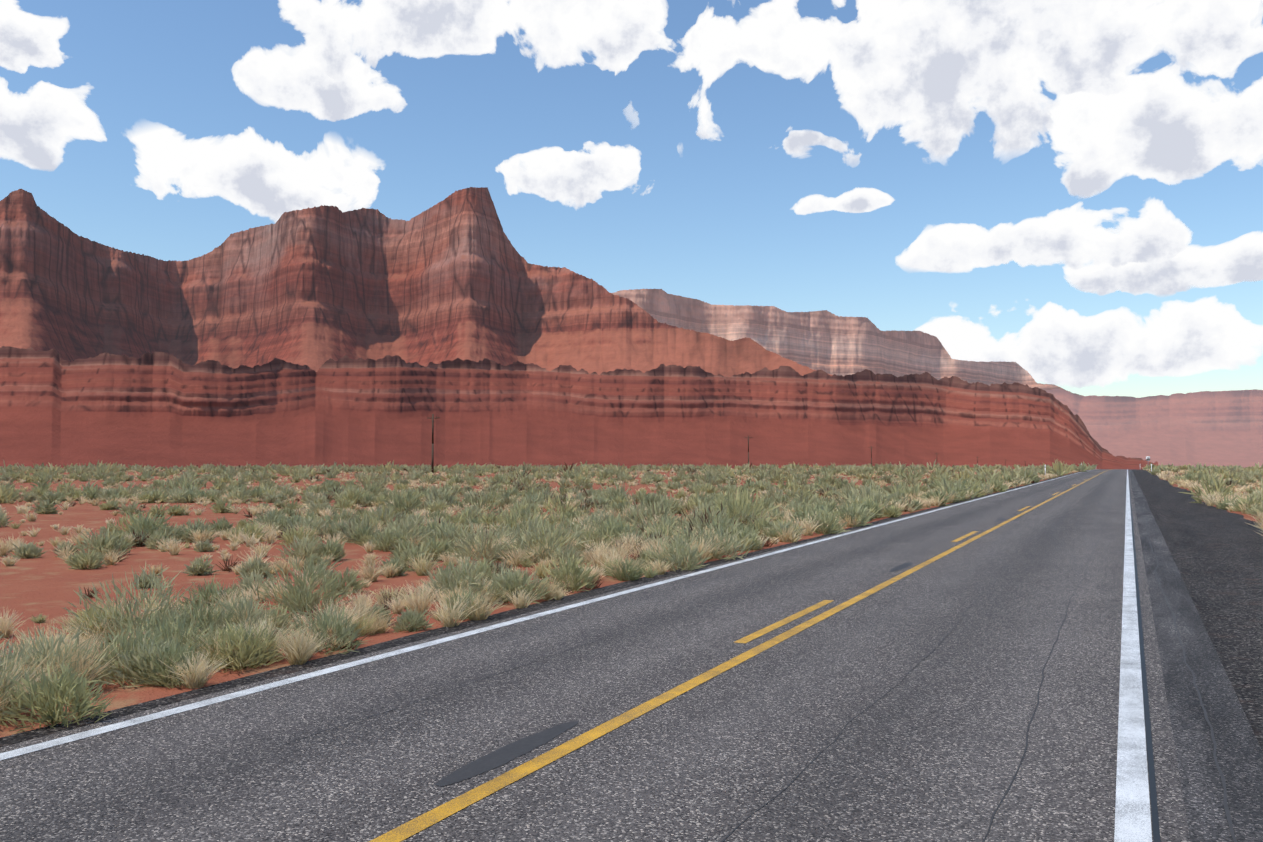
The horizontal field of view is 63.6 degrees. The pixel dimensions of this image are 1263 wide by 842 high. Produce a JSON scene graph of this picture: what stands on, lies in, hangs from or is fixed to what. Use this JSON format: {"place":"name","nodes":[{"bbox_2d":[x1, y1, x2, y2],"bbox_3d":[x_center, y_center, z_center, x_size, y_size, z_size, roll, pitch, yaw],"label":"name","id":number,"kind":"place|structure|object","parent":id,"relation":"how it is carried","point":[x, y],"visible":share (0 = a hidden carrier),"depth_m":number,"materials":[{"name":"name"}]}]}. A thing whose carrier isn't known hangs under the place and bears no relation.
{"place":"outdoors","nodes":[
{"label":"outdoors","id":0,"kind":"place"},
{"bbox_2d":[0,0,68,73],"bbox_3d":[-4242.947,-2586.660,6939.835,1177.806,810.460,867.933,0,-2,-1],"label":"cloud","id":1,"kind":"structure","parent":0,"point":[27,39],"depth_m":6995.32,"materials":[{"name":"white"}]},
{"bbox_2d":[0,77,106,170],"bbox_3d":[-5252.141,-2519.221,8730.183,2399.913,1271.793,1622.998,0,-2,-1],"label":"cloud","id":2,"kind":"structure","parent":0,"point":[42,123],"depth_m":8819.34,"materials":[{"name":"white"}]},
{"bbox_2d":[127,124,383,222],"bbox_3d":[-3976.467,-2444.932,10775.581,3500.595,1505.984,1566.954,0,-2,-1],"label":"cloud","id":3,"kind":"structure","parent":0,"point":[251,171],"depth_m":10743.55,"materials":[{"name":"white"}]},
{"bbox_2d":[232,44,406,121],"bbox_3d":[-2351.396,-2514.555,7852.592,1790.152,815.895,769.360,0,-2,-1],"label":"cloud","id":4,"kind":"structure","parent":0,"point":[286,77],"depth_m":7803.09,"materials":[{"name":"white"}]},
{"bbox_2d":[0,187,832,376],"bbox_3d":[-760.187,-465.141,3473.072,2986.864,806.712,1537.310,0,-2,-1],"label":"cliff wall","id":5,"kind":"structure","parent":0,"point":[453,276],"depth_m":3708.62,"materials":[{"name":"red stone"}]},
{"bbox_2d":[279,0,715,77],"bbox_3d":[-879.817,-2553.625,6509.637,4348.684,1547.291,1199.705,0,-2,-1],"label":"cloud","id":6,"kind":"structure","parent":0,"point":[617,36],"depth_m":6514.02,"materials":[{"name":"white"}]},
{"bbox_2d":[496,141,678,208],"bbox_3d":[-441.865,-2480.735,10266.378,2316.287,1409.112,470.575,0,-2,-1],"label":"cloud","id":7,"kind":"structure","parent":0,"point":[576,179],"depth_m":10253.98,"materials":[{"name":"white"}]},
{"bbox_2d":[0,469,1189,841],"bbox_3d":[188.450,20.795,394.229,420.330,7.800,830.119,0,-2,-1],"label":"road asphalt","id":8,"kind":"structure","parent":0,"point":[930,747],"depth_m":7.21,"materials":[{"name":"grey asphalt"}]},
{"bbox_2d":[435,721,578,785],"bbox_3d":[-0.746,2.103,6.516,0.214,0.001,1.600,-1,-2,24],"label":"asphalt patch","id":9,"kind":"object","parent":8,"relation":"on","point":[503,755],"visible":1,"depth_m":6.41,"materials":[{"name":"grey asphalt"}]},
{"bbox_2d":[0,470,1088,759],"bbox_3d":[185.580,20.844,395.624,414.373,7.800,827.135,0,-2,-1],"label":"road edge line","id":10,"kind":"object","parent":8,"relation":"on","point":[160,714],"visible":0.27,"depth_m":8.96,"materials":[{"name":"white paint"}]},
{"bbox_2d":[270,512,968,748],"bbox_3d":[5.340,2.703,22.226,0.185,0.001,35.000,-1,-2,26],"label":"road crack","id":11,"kind":"object","parent":8,"relation":"on","point":[541,659],"visible":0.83,"depth_m":9.02,"materials":[{"name":"black asphalt"}]},
{"bbox_2d":[369,469,1111,841],"bbox_3d":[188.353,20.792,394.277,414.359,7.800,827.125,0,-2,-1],"label":"center line","id":12,"kind":"object","parent":8,"relation":"on","point":[455,805],"visible":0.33,"depth_m":7.00,"materials":[{"name":"yellow paint"}]},
{"bbox_2d":[735,600,833,642],"bbox_3d":[1.855,2.307,11.891,0.133,0.001,3.490,-1,-2,26],"label":"road centre dash","id":13,"kind":"object","parent":8,"relation":"on","point":[757,634],"visible":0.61,"depth_m":11.61,"materials":[{"name":"yellow paint"}]},
{"bbox_2d":[721,507,1077,841],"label":"road crack","id":14,"kind":"object","parent":8,"relation":"on","point":[853,718],"visible":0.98,"depth_m":6.76,"materials":[{"name":"black asphalt"}]},
{"bbox_2d":[889,563,912,571],"bbox_3d":[4.654,2.526,17.615,0.208,0.001,1.700,-1,-2,26],"label":"asphalt patch","id":15,"kind":"object","parent":8,"relation":"on","point":[901,566],"visible":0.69,"depth_m":17.71,"materials":[{"name":"grey asphalt"}]},
{"bbox_2d":[951,531,977,541],"bbox_3d":[8.123,2.798,24.762,0.136,0.001,3.800,-1,-2,26],"label":"road centre dash","id":16,"kind":"object","parent":8,"relation":"on","point":[963,537],"visible":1,"depth_m":24.64,"materials":[{"name":"yellow paint"}]},
{"bbox_2d":[982,496,1113,841],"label":"road crack","id":17,"kind":"object","parent":8,"relation":"on","point":[1007,790],"visible":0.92,"depth_m":7.01,"materials":[{"name":"black asphalt"}]},
{"bbox_2d":[1114,469,1151,841],"bbox_3d":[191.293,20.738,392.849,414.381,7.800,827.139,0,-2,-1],"label":"road edge line","id":18,"kind":"object","parent":8,"relation":"on","point":[1132,816],"visible":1,"depth_m":6.98,"materials":[{"name":"white paint"}]},
{"bbox_2d":[1128,473,1160,841],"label":"road tar edge","id":19,"kind":"object","parent":8,"relation":"on","point":[1154,810],"visible":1,"depth_m":7.29,"materials":[{"name":"black asphalt"}]},
{"bbox_2d":[0,468,1262,818],"bbox_3d":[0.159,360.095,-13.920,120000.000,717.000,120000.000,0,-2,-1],"label":"bare soil","id":20,"kind":"structure","parent":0,"point":[48,582],"depth_m":16.87,"materials":[{"name":"soil"}]},
{"bbox_2d":[427,414,439,472],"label":"utility pole","id":21,"kind":"object","parent":20,"relation":"on","point":[432,463],"visible":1,"depth_m":142.99,"materials":[{"name":"brown wood"}]},
{"bbox_2d":[0,469,1094,746],"bbox_3d":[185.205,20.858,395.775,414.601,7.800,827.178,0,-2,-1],"label":"gravel road shoulder","id":22,"kind":"object","parent":20,"relation":"on","point":[116,713],"visible":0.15,"depth_m":9.85},
{"bbox_2d":[0,346,1157,469],"bbox_3d":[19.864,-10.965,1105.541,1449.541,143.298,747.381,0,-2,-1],"label":"cliff","id":23,"kind":"structure","parent":20,"relation":"on","point":[159,409],"depth_m":1134.03,"materials":[{"name":"red stone"}]},
{"bbox_2d":[0,459,1262,733],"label":"plants grass and shrubs","id":24,"kind":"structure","parent":20,"relation":"on","point":[170,643],"depth_m":21.26,"materials":[{"name":"green plant"}]},
{"bbox_2d":[747,436,752,463],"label":"utility pole","id":25,"kind":"object","parent":20,"relation":"on","point":[748,437],"visible":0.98,"depth_m":255.07,"materials":[{"name":"brown wood"}]},
{"bbox_2d":[1046,389,1262,468],"bbox_3d":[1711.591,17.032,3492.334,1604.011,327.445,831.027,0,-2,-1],"label":"distant mesa","id":26,"kind":"structure","parent":20,"relation":"on","point":[1218,428],"depth_m":3624.58,"materials":[{"name":"red stone"}]},
{"bbox_2d":[1129,469,1262,841],"bbox_3d":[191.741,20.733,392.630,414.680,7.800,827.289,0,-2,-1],"label":"road shoulder","id":27,"kind":"object","parent":20,"relation":"on","point":[1239,754],"visible":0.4,"depth_m":7.34},
{"bbox_2d":[1141,508,1236,841],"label":"road crack","id":28,"kind":"object","parent":27,"relation":"on","point":[1228,815],"visible":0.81,"depth_m":6.88,"materials":[{"name":"black asphalt"}]},
{"bbox_2d":[1131,469,1262,750],"bbox_3d":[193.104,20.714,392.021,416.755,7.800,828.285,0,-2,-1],"label":"gravel shoulder","id":29,"kind":"object","parent":20,"relation":"on","point":[1217,555],"visible":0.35,"depth_m":16.84},
{"bbox_2d":[0,0,1262,397],"label":"sky","id":30,"kind":"structure","parent":0,"point":[717,223],"materials":[{"name":"blue"}]},
{"bbox_2d":[792,188,893,214],"bbox_3d":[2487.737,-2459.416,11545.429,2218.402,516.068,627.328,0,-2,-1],"label":"cloud","id":31,"kind":"structure","parent":0,"point":[859,200],"depth_m":11547.82,"materials":[{"name":"white"}]},
{"bbox_2d":[612,288,1082,396],"bbox_3d":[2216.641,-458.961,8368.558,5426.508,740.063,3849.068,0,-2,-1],"label":"cliff wall","id":32,"kind":"structure","parent":0,"point":[826,341],"depth_m":7626.95,"materials":[{"name":"stone"}]},
{"bbox_2d":[622,0,1262,165],"bbox_3d":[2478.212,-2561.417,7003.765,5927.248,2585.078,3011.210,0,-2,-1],"label":"cloud","id":33,"kind":"structure","parent":0,"point":[933,77],"depth_m":7101.32,"materials":[{"name":"white"}]},
{"bbox_2d":[896,199,1191,272],"bbox_3d":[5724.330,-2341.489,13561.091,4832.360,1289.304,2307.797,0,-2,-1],"label":"cloud","id":34,"kind":"structure","parent":0,"point":[1076,236],"depth_m":13567.15,"materials":[{"name":"white"}]},
{"bbox_2d":[914,296,1262,387],"bbox_3d":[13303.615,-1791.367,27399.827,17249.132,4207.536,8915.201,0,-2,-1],"label":"cloud","id":35,"kind":"structure","parent":0,"point":[1052,343],"depth_m":27525.13,"materials":[{"name":"white"}]},
{"bbox_2d":[1047,63,1262,198],"bbox_3d":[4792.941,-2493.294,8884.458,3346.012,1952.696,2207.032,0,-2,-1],"label":"cloud","id":36,"kind":"structure","parent":0,"point":[1166,125],"depth_m":8961.30,"materials":[{"name":"white"}]},
{"bbox_2d":[1063,231,1262,295],"bbox_3d":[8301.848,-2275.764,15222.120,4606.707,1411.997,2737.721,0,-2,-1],"label":"cloud","id":37,"kind":"structure","parent":0,"point":[1237,260],"depth_m":15251.07,"materials":[{"name":"white"}]}
]}

